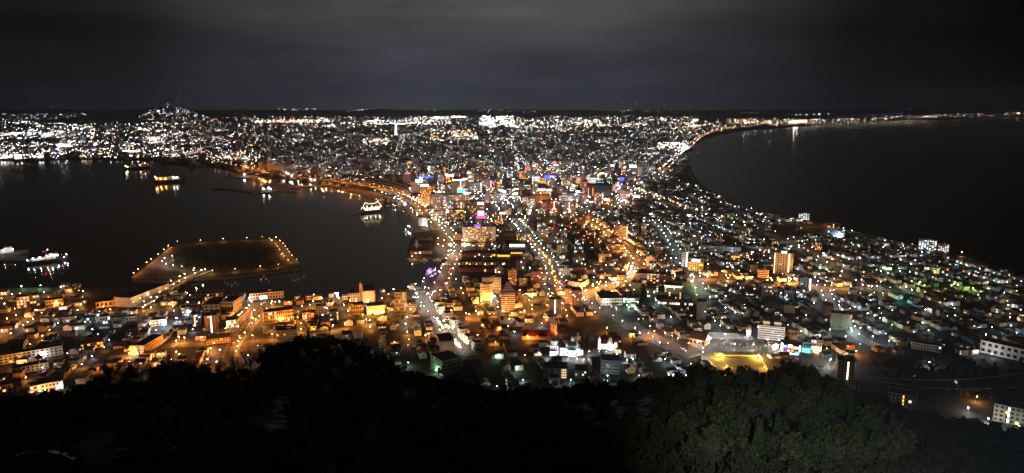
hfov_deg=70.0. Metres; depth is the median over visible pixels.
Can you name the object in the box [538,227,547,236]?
city block
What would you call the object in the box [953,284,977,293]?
field
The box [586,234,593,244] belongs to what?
city block
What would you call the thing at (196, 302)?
warehouse
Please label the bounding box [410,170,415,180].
city block
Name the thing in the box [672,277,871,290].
road
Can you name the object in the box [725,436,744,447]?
tree
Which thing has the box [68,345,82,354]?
house
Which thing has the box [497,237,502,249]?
city block
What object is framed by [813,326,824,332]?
house
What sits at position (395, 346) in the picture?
house
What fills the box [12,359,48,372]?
hall
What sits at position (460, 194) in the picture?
office block
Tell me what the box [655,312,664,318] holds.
house
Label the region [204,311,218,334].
flats
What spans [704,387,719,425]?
tree
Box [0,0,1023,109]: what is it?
sky
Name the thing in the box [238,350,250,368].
tree
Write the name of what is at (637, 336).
house
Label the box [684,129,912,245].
beach
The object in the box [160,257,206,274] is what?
path
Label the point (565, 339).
house
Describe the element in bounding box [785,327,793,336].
house
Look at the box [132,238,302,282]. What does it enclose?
island
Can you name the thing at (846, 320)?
flats
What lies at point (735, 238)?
city block
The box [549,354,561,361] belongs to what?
house
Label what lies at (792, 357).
forecourt ground
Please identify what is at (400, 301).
office block
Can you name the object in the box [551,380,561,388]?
house
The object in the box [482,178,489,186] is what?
city block
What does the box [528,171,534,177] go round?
city block
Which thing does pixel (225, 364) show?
tree
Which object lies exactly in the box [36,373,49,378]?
house
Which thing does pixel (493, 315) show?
house
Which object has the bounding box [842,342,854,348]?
house
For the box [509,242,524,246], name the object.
shop hall
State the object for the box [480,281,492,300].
flats
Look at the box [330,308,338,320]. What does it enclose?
flats
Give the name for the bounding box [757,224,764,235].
city block
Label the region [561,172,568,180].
city block
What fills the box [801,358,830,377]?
ground of the lower car park
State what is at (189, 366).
tree
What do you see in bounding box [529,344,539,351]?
house
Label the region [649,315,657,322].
house
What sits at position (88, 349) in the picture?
house
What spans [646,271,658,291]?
flats
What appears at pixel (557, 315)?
house
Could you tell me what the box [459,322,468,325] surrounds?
house
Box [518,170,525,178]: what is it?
shop block
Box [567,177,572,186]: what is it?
city block
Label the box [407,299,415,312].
flats
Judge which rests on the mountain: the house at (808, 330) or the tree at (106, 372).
the tree at (106, 372)
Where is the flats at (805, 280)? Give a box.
[798,275,811,290]
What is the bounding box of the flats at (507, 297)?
[501,281,514,311]
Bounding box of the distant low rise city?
[0,115,732,217]
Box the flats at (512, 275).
[508,268,516,284]
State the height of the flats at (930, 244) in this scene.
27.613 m
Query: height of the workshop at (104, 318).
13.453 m
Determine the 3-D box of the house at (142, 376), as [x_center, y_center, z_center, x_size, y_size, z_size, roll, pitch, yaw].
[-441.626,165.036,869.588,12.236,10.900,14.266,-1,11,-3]
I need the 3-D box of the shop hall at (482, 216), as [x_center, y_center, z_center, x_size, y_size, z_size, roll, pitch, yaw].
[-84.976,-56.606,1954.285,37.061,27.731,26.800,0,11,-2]
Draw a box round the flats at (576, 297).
[571,286,581,305]
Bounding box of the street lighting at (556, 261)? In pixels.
[2,128,1016,335]
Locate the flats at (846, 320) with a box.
[840,310,852,330]
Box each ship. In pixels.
[0,245,28,254]
[23,249,68,264]
[125,163,149,168]
[154,176,185,182]
[361,203,381,212]
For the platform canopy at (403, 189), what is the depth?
2622.41 m
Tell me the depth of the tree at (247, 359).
526.77 m
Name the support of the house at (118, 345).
on the land
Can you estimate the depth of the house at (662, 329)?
1041.42 m
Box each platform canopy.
[361,183,406,195]
[367,181,409,194]
[372,179,412,193]
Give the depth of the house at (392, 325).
1048.43 m
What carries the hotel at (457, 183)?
on the land
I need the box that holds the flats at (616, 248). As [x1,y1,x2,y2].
[606,242,624,253]
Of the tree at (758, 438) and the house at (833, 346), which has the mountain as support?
the tree at (758, 438)
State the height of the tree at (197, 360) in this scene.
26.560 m
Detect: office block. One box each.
[315,302,326,320]
[394,289,406,314]
[418,216,427,225]
[448,208,464,221]
[453,189,466,200]
[467,181,481,192]
[502,231,515,239]
[519,275,527,285]
[521,190,530,201]
[531,193,549,202]
[542,199,555,208]
[544,175,554,185]
[562,177,567,185]
[563,200,575,212]
[568,192,579,200]
[578,264,585,273]
[617,176,627,181]
[625,165,637,176]
[688,259,703,270]
[729,251,741,259]
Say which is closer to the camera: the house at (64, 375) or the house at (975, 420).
the house at (975, 420)
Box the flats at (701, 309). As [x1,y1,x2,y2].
[696,298,706,320]
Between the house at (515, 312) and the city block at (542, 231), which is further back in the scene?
the city block at (542, 231)
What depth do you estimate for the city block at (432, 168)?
3098.94 m
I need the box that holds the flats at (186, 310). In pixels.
[181,304,191,315]
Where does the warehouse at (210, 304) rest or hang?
on the land
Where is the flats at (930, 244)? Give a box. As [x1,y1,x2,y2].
[918,238,936,250]
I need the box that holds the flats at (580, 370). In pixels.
[575,364,586,378]
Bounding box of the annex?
[453,234,461,239]
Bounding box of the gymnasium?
[596,291,621,305]
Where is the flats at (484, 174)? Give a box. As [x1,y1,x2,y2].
[474,170,489,177]
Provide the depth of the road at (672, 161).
4038.65 m
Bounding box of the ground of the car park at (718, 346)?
[691,333,763,351]
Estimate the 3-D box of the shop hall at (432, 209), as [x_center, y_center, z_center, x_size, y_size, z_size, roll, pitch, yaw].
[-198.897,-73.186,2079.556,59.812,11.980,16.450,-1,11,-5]
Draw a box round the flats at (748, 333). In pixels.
[746,324,751,336]
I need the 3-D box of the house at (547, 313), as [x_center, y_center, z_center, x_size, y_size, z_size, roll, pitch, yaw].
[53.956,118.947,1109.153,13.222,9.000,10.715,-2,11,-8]
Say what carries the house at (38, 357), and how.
on the land
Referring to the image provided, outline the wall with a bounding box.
[716,355,767,370]
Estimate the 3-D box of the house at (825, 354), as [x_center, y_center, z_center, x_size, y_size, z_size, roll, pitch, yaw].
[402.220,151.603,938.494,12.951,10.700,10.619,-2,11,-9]
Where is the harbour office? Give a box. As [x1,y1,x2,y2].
[249,287,283,299]
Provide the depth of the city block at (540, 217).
1884.16 m
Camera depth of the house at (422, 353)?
936.16 m
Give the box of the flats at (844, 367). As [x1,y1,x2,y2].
[834,354,854,384]
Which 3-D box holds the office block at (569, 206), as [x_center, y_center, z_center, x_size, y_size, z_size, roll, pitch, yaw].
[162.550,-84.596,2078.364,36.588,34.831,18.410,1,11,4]
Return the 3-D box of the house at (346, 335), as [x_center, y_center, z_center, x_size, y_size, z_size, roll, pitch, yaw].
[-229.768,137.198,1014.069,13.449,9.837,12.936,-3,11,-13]
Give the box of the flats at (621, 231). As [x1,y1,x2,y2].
[614,224,627,239]
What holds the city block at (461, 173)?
on the land
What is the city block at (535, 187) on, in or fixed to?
on the land
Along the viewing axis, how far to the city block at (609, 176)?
2791.70 m
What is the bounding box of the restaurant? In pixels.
[780,330,801,355]
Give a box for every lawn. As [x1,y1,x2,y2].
[433,373,444,378]
[716,356,766,369]
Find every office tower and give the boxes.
[417,176,432,184]
[497,171,501,177]
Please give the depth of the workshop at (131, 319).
1073.62 m
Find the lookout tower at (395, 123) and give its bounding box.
[393,122,398,134]
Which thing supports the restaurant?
on the land
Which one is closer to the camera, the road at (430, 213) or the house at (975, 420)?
the house at (975, 420)
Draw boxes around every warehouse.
[95,296,114,307]
[114,282,168,306]
[180,297,204,308]
[200,290,223,296]
[203,297,224,312]
[221,296,242,313]
[459,265,482,271]
[460,259,482,264]
[462,250,482,255]
[483,259,505,264]
[484,251,498,256]
[484,265,507,271]
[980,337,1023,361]
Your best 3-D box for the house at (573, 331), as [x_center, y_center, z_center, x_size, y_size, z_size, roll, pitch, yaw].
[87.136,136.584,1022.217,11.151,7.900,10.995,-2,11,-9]
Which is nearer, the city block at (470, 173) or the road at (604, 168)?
the city block at (470, 173)
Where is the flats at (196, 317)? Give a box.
[191,310,201,326]
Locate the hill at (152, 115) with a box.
[0,106,260,123]
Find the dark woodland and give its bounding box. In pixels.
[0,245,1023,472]
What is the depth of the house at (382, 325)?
1047.81 m
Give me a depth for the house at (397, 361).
916.21 m
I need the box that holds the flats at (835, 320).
[830,309,841,329]
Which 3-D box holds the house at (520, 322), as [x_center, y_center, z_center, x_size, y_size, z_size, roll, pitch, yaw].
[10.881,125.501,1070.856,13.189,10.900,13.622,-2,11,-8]
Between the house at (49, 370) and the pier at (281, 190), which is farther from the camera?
the pier at (281, 190)
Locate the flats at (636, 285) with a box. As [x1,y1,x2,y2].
[631,279,641,294]
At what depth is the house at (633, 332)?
1016.78 m
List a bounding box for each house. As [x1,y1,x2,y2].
[0,372,11,378]
[12,368,25,377]
[16,357,30,363]
[17,387,30,394]
[31,354,42,361]
[31,391,41,395]
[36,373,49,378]
[41,367,54,375]
[51,372,67,379]
[53,359,65,367]
[59,368,70,374]
[61,355,69,362]
[63,364,76,370]
[67,357,80,365]
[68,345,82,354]
[73,353,86,361]
[75,373,89,383]
[83,346,94,353]
[88,364,98,371]
[90,374,104,380]
[107,359,119,366]
[113,343,125,348]
[130,336,142,343]
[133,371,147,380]
[136,331,146,338]
[136,358,147,367]
[138,354,151,361]
[143,349,156,357]
[149,357,162,366]
[156,350,166,356]
[177,326,186,334]
[177,355,187,360]
[191,355,202,361]
[193,351,203,356]
[195,332,207,340]
[195,347,208,354]
[276,321,285,325]
[287,321,293,325]
[308,320,317,327]
[309,316,318,321]
[310,323,316,330]
[316,333,325,337]
[318,324,328,329]
[320,320,329,325]
[341,331,350,339]
[345,317,352,325]
[353,330,361,338]
[357,318,363,324]
[377,313,386,320]
[377,323,386,330]
[378,331,385,336]
[379,339,385,346]
[380,328,386,332]
[390,322,395,329]
[390,338,398,343]
[391,343,400,350]
[391,348,400,355]
[393,358,400,364]
[410,320,420,328]
[413,312,419,318]
[413,339,423,346]
[414,327,420,335]
[416,345,425,353]
[418,349,426,358]
[423,316,430,320]
[424,320,432,327]
[425,330,432,334]
[426,323,432,329]
[427,338,435,345]
[428,333,435,339]
[428,346,439,353]
[430,348,439,353]
[436,304,444,313]
[442,310,452,319]
[449,317,458,326]
[457,326,465,337]
[458,316,465,322]
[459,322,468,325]
[463,326,469,332]
[464,333,473,344]
[471,339,482,351]
[477,308,483,315]
[478,377,489,386]
[480,318,487,324]
[480,320,490,327]
[487,308,496,314]
[488,335,495,339]
[488,340,498,345]
[489,313,496,317]
[491,318,499,323]
[492,350,503,358]
[494,324,501,330]
[498,359,508,366]
[499,333,509,340]
[500,361,510,371]
[503,341,511,347]
[504,372,513,381]
[506,349,516,356]
[506,377,518,381]
[506,381,519,390]
[508,309,517,316]
[512,317,521,322]
[513,361,522,370]
[515,318,524,326]
[522,382,533,387]
[524,315,533,322]
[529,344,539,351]
[533,349,540,355]
[536,357,546,364]
[538,340,549,346]
[543,311,552,317]
[545,314,554,320]
[548,374,559,383]
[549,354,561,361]
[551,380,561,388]
[554,312,561,317]
[558,319,568,323]
[563,337,569,343]
[570,330,578,335]
[571,333,580,340]
[573,306,581,313]
[575,309,583,316]
[585,309,592,315]
[587,372,598,380]
[590,357,600,365]
[591,379,601,384]
[606,378,616,384]
[607,332,617,337]
[610,335,620,342]
[620,357,627,363]
[624,350,635,358]
[625,363,634,373]
[628,330,638,337]
[633,333,641,341]
[634,358,643,365]
[636,363,646,372]
[637,340,646,345]
[640,309,648,315]
[641,368,652,376]
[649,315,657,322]
[649,351,660,356]
[652,354,661,361]
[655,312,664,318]
[656,321,664,328]
[660,326,669,331]
[660,349,671,355]
[664,329,673,335]
[665,366,677,374]
[666,352,677,360]
[670,357,680,364]
[671,324,680,327]
[674,328,684,334]
[674,363,685,368]
[678,315,687,319]
[678,331,689,338]
[679,365,691,373]
[687,320,696,326]
[692,326,701,330]
[695,356,703,362]
[698,319,704,326]
[701,359,712,366]
[702,321,710,328]
[704,363,716,370]
[720,318,729,324]
[724,321,733,328]
[730,320,739,324]
[738,324,746,330]
[766,353,779,358]
[768,341,778,349]
[777,351,789,357]
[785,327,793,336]
[787,332,796,339]
[798,323,809,331]
[804,327,814,334]
[808,323,819,326]
[809,331,820,336]
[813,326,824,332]
[819,351,831,358]
[821,331,830,337]
[822,338,834,345]
[831,343,842,349]
[834,337,846,343]
[836,345,846,354]
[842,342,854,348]
[843,349,854,357]
[871,345,885,352]
[889,334,900,341]
[891,346,903,354]
[896,338,907,345]
[907,338,920,344]
[955,347,967,354]
[966,418,979,422]
[967,346,978,354]
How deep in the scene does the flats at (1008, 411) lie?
752.46 m
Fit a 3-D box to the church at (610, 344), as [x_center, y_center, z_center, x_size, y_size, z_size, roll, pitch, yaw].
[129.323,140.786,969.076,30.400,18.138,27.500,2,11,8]
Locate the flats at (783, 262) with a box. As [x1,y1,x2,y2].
[773,250,793,273]
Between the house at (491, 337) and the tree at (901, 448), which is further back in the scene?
the house at (491, 337)
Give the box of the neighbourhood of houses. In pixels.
[0,168,1023,351]
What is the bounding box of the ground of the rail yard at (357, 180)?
[343,177,402,193]
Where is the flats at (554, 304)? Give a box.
[549,296,560,313]
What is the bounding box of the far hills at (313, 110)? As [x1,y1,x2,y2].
[0,108,758,112]
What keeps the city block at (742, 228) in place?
on the land
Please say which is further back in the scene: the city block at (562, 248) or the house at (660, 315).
the city block at (562, 248)
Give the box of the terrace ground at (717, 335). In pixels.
[708,332,742,338]
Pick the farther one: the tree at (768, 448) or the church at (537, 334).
the church at (537, 334)
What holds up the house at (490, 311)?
on the land
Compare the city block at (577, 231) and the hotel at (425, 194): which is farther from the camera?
the hotel at (425, 194)
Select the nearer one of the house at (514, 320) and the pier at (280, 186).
the house at (514, 320)
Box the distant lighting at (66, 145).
[0,105,1019,179]
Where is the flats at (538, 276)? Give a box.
[531,269,545,284]
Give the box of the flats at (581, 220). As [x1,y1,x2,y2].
[578,215,585,228]
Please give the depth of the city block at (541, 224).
1810.43 m
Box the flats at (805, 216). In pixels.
[799,212,809,220]
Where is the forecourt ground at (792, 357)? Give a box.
[768,345,806,362]
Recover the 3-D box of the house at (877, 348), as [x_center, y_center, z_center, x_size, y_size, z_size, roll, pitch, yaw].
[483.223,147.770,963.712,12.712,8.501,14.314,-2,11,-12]
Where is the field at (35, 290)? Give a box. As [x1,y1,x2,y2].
[16,289,53,291]
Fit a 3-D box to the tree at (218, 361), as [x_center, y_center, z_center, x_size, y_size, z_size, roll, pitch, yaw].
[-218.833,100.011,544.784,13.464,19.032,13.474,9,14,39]
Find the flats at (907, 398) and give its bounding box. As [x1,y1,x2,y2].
[887,386,916,411]
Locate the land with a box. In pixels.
[0,110,1023,430]
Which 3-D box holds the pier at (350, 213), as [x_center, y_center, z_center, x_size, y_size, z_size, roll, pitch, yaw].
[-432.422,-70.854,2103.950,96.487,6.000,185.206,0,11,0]
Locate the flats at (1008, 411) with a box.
[993,398,1023,425]
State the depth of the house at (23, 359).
914.88 m
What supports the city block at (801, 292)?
on the land
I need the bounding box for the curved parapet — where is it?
[15,450,74,459]
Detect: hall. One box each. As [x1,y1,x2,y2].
[0,377,21,395]
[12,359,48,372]
[45,296,63,307]
[79,337,103,348]
[206,332,230,344]
[262,306,293,323]
[431,208,447,212]
[433,209,446,216]
[436,332,454,351]
[473,211,486,220]
[497,252,509,259]
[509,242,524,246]
[510,249,526,255]
[558,329,568,337]
[586,267,599,273]
[623,294,638,302]
[634,269,648,279]
[689,331,709,346]
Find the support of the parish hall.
on the land
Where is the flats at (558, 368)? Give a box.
[543,362,567,378]
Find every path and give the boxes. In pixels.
[131,247,181,277]
[137,267,281,279]
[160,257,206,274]
[177,240,269,246]
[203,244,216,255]
[270,240,300,266]
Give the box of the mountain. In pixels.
[0,346,1023,472]
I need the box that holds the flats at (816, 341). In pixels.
[811,336,822,352]
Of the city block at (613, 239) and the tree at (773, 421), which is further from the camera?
the city block at (613, 239)
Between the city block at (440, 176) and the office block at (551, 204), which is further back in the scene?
the city block at (440, 176)
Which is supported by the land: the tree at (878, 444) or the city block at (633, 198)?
the city block at (633, 198)
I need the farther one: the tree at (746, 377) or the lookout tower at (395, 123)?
the lookout tower at (395, 123)
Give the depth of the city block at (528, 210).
2036.27 m
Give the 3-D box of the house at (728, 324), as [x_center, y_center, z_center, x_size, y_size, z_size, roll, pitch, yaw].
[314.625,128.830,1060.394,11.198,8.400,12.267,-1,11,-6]
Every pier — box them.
[0,255,27,261]
[179,174,228,179]
[213,187,273,193]
[228,174,258,179]
[252,189,297,193]
[264,183,298,188]
[298,184,332,187]
[339,206,382,216]
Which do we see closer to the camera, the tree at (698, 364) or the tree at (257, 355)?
the tree at (698, 364)
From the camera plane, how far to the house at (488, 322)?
1059.94 m
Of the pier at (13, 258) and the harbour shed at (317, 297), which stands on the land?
the harbour shed at (317, 297)
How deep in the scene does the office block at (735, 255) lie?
1488.29 m
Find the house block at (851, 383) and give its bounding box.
[845,379,859,390]
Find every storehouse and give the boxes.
[263,323,276,333]
[415,232,432,239]
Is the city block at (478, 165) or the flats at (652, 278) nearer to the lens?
the flats at (652, 278)
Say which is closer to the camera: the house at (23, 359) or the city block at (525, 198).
the house at (23, 359)
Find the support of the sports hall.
on the land
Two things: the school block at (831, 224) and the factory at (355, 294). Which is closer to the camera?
the factory at (355, 294)
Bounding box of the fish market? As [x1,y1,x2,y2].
[410,244,431,253]
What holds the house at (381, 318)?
on the land
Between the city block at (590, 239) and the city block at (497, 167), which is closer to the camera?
the city block at (590, 239)
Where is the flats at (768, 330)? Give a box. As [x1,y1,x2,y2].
[758,319,784,340]
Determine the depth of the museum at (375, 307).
1122.40 m
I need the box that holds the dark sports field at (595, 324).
[567,316,621,332]
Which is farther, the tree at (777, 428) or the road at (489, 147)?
the road at (489, 147)
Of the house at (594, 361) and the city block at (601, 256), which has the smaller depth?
the house at (594, 361)
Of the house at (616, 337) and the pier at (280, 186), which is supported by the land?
the house at (616, 337)
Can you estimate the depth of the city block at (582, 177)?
2619.28 m
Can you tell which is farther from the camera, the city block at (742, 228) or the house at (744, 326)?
the city block at (742, 228)
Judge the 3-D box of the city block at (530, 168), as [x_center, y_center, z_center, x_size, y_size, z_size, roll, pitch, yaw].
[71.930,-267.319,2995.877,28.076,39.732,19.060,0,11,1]
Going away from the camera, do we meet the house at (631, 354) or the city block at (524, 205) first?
the house at (631, 354)
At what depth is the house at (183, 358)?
920.49 m
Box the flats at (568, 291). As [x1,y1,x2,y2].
[565,285,571,303]
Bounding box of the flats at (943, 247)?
[938,243,949,252]
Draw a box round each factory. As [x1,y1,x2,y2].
[350,279,362,301]
[362,284,374,302]
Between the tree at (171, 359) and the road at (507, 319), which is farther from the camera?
the road at (507, 319)
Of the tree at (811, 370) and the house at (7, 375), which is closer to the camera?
the tree at (811, 370)
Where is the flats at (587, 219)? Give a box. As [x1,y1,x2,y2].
[585,214,590,222]
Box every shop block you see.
[15,292,39,308]
[302,309,313,319]
[435,299,444,307]
[445,299,460,306]
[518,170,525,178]
[532,175,539,182]
[538,187,545,193]
[539,177,545,183]
[582,174,589,182]
[590,177,596,182]
[802,338,811,353]
[924,265,939,273]
[940,265,948,273]
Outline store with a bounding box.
[226,315,237,327]
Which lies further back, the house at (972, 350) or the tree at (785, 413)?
the house at (972, 350)
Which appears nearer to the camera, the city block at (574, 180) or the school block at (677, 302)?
the school block at (677, 302)
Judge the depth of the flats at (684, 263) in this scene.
1429.18 m
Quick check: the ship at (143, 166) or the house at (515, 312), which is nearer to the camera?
the house at (515, 312)
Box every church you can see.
[521,316,556,339]
[550,333,582,356]
[598,336,620,352]
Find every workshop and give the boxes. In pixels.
[62,314,74,322]
[83,314,95,322]
[99,313,110,323]
[111,314,122,322]
[126,313,136,324]
[151,316,166,325]
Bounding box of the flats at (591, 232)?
[587,230,594,237]
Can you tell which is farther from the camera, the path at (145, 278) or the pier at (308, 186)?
the pier at (308, 186)
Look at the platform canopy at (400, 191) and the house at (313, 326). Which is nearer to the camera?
the house at (313, 326)
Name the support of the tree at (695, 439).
on the mountain
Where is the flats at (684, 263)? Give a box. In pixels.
[681,250,687,266]
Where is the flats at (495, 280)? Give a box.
[482,275,500,292]
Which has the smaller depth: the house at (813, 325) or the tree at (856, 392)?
the tree at (856, 392)
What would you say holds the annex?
on the land
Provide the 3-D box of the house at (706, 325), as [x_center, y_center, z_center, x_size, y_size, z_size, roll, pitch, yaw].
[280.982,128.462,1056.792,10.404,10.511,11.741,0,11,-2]
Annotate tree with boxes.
[94,352,111,377]
[97,365,116,382]
[101,361,119,381]
[101,365,112,383]
[106,359,124,383]
[112,370,124,380]
[119,356,142,379]
[125,365,138,382]
[141,363,155,375]
[147,362,162,374]
[154,360,173,377]
[159,354,176,368]
[170,360,189,376]
[183,364,203,374]
[184,355,201,369]
[187,363,205,374]
[204,356,215,371]
[211,358,222,373]
[212,361,223,372]
[220,356,229,377]
[224,348,237,367]
[226,361,237,372]
[235,355,245,369]
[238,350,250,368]
[243,351,256,371]
[252,347,263,367]
[275,342,286,347]
[293,334,303,342]
[319,335,329,343]
[329,337,338,345]
[360,340,366,356]
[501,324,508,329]
[667,414,696,434]
[668,411,694,436]
[678,435,701,451]
[682,432,693,469]
[684,403,700,418]
[685,363,694,375]
[686,422,702,443]
[691,415,708,433]
[692,370,711,388]
[692,399,708,422]
[695,360,708,374]
[697,422,713,441]
[697,424,732,472]
[697,435,720,467]
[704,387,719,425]
[705,399,730,421]
[706,383,728,404]
[708,422,742,443]
[709,371,731,385]
[710,414,735,438]
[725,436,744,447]
[729,435,750,456]
[733,414,752,438]
[736,365,754,385]
[736,398,761,424]
[744,423,754,438]
[747,417,766,465]
[749,429,770,449]
[752,390,776,428]
[758,399,774,432]
[759,434,781,457]
[760,374,769,396]
[767,415,788,432]
[770,412,781,453]
[770,433,794,460]
[773,394,789,411]
[775,373,798,395]
[777,431,807,466]
[782,421,786,437]
[784,398,811,423]
[785,397,815,427]
[790,386,816,409]
[796,438,830,472]
[799,434,825,471]
[802,373,822,391]
[805,366,816,381]
[813,395,823,408]
[853,385,859,397]
[855,404,881,443]
[868,430,877,464]
[875,434,888,458]
[875,446,896,469]
[877,404,888,420]
[879,430,890,453]
[885,428,918,462]
[886,411,896,430]
[889,420,903,454]
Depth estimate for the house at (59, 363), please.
907.38 m
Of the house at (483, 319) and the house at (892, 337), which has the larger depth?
the house at (483, 319)
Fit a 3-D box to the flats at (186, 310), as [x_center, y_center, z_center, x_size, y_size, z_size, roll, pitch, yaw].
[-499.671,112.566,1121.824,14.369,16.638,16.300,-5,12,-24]
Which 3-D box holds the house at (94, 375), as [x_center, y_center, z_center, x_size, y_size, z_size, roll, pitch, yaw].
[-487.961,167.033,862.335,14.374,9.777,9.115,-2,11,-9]
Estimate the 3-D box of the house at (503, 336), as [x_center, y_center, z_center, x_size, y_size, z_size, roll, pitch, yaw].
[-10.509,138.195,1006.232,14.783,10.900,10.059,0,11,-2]
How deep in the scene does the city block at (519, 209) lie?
2062.40 m
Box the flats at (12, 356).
[0,343,62,364]
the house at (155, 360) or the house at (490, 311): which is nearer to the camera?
the house at (155, 360)
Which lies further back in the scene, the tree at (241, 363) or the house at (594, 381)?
the house at (594, 381)
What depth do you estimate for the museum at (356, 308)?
1120.34 m
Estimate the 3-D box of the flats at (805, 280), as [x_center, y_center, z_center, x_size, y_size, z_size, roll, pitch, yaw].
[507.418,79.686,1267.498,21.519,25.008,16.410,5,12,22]
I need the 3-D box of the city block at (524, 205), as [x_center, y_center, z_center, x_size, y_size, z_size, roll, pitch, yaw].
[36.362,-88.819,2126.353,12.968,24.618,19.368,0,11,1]
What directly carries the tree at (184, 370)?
on the mountain
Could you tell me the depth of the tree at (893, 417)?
328.92 m
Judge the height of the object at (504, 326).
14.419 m
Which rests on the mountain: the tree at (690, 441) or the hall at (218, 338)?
the tree at (690, 441)
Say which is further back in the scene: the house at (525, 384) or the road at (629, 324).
the road at (629, 324)
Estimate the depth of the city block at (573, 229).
1753.57 m
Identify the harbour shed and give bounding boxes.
[305,294,312,299]
[314,295,321,299]
[342,294,347,299]
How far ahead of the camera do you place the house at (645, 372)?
877.01 m
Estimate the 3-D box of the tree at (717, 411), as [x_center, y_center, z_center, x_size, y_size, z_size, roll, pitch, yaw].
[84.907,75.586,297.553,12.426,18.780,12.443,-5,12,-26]
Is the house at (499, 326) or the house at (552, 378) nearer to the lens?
the house at (552, 378)
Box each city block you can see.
[403,172,410,182]
[406,162,411,168]
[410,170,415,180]
[429,165,435,172]
[432,172,438,181]
[438,173,444,181]
[439,166,445,173]
[443,188,451,193]
[459,169,464,178]
[467,171,473,177]
[467,192,474,199]
[475,162,481,167]
[475,175,481,180]
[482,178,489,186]
[484,193,489,202]
[484,234,491,249]
[486,241,490,250]
[488,165,493,175]
[490,182,495,195]
[493,192,499,202]
[494,181,501,191]
[495,165,499,173]
[495,264,502,274]
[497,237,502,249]
[498,224,506,234]
[500,191,506,199]
[504,188,510,194]
[505,208,510,214]
[507,169,512,177]
[512,179,517,185]
[512,191,517,201]
[513,188,519,199]
[514,158,518,168]
[516,258,524,269]
[517,207,521,212]
[517,231,525,241]
[522,202,526,209]
[522,251,528,262]
[523,196,531,202]
[524,182,530,193]
[526,166,532,175]
[526,207,531,214]
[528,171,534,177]
[528,197,534,207]
[532,181,537,193]
[537,214,543,221]
[537,222,545,229]
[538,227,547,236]
[539,206,544,215]
[542,201,546,210]
[545,189,551,198]
[546,161,551,167]
[549,176,554,186]
[549,234,557,242]
[550,209,555,215]
[551,226,557,234]
[554,164,560,170]
[557,187,562,192]
[557,237,564,242]
[557,242,566,255]
[559,193,567,202]
[559,265,569,274]
[561,161,566,167]
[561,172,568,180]
[561,230,566,236]
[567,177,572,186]
[568,176,576,185]
[570,185,575,190]
[570,211,574,219]
[572,224,580,234]
[573,255,582,264]
[574,227,579,235]
[574,244,582,253]
[575,236,583,247]
[576,252,585,259]
[578,165,582,172]
[580,174,585,187]
[581,193,586,203]
[582,179,588,189]
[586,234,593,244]
[594,192,603,203]
[595,229,601,241]
[595,236,600,251]
[596,200,600,208]
[598,171,604,179]
[599,252,604,261]
[604,196,612,204]
[605,169,612,175]
[607,174,611,181]
[608,163,613,169]
[609,212,614,218]
[611,236,616,242]
[613,170,619,178]
[614,209,619,216]
[615,181,622,192]
[617,272,625,287]
[620,189,627,200]
[621,165,627,172]
[628,187,632,195]
[630,196,639,203]
[641,225,646,234]
[646,254,653,265]
[647,285,656,298]
[649,261,656,268]
[655,244,660,254]
[675,271,685,277]
[675,278,685,291]
[676,228,681,237]
[689,231,698,245]
[715,228,721,237]
[726,259,734,269]
[732,233,738,244]
[735,279,744,288]
[739,232,746,241]
[740,225,745,231]
[744,248,753,259]
[750,262,757,273]
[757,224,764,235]
[758,267,768,277]
[761,281,774,295]
[762,245,770,256]
[772,239,779,246]
[784,287,794,300]
[784,301,795,313]
[796,286,806,297]
[815,241,822,249]
[822,302,833,315]
[834,242,841,250]
[848,287,857,298]
[861,269,871,277]
[863,244,869,251]
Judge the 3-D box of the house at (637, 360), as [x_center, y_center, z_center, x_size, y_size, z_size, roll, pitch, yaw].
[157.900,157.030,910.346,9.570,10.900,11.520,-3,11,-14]
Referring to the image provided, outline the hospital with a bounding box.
[664,281,681,298]
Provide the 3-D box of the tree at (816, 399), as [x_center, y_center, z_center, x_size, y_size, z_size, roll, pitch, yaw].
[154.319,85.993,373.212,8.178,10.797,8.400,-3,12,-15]
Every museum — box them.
[348,301,363,314]
[366,301,384,314]
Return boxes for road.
[106,342,215,360]
[142,296,410,312]
[208,301,274,368]
[214,162,440,229]
[255,310,425,343]
[388,135,404,172]
[400,197,432,215]
[412,217,465,298]
[414,291,479,356]
[440,307,565,321]
[457,135,493,150]
[480,157,526,178]
[510,222,566,286]
[555,286,702,357]
[561,221,645,297]
[581,143,650,163]
[590,153,628,176]
[622,184,891,293]
[652,223,708,305]
[653,126,751,176]
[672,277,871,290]
[811,285,879,345]
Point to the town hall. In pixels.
(276, 315)
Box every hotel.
[29,376,63,392]
[411,180,424,192]
[421,184,430,205]
[431,192,442,207]
[443,175,453,186]
[443,193,453,207]
[451,179,465,192]
[454,200,464,207]
[461,224,495,245]
[466,199,483,216]
[495,210,505,224]
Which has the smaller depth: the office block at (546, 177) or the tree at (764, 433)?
the tree at (764, 433)
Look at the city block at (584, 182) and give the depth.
2520.90 m
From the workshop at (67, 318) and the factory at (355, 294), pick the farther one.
the factory at (355, 294)
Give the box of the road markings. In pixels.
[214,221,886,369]
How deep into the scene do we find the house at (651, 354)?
944.47 m
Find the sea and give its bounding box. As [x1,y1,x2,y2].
[0,116,1023,297]
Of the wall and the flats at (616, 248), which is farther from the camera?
the flats at (616, 248)
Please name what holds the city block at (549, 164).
on the land
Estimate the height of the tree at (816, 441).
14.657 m
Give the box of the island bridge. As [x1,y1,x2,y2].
[134,270,209,306]
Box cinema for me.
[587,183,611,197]
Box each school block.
[129,334,163,355]
[276,326,296,338]
[430,350,460,375]
[462,360,480,375]
[544,216,561,222]
[568,277,588,286]
[601,354,619,374]
[658,298,692,305]
[700,244,740,252]
[797,223,824,232]
[823,222,839,231]
[825,227,844,237]
[911,339,941,352]
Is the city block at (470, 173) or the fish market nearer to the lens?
the fish market
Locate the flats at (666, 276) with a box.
[659,271,671,285]

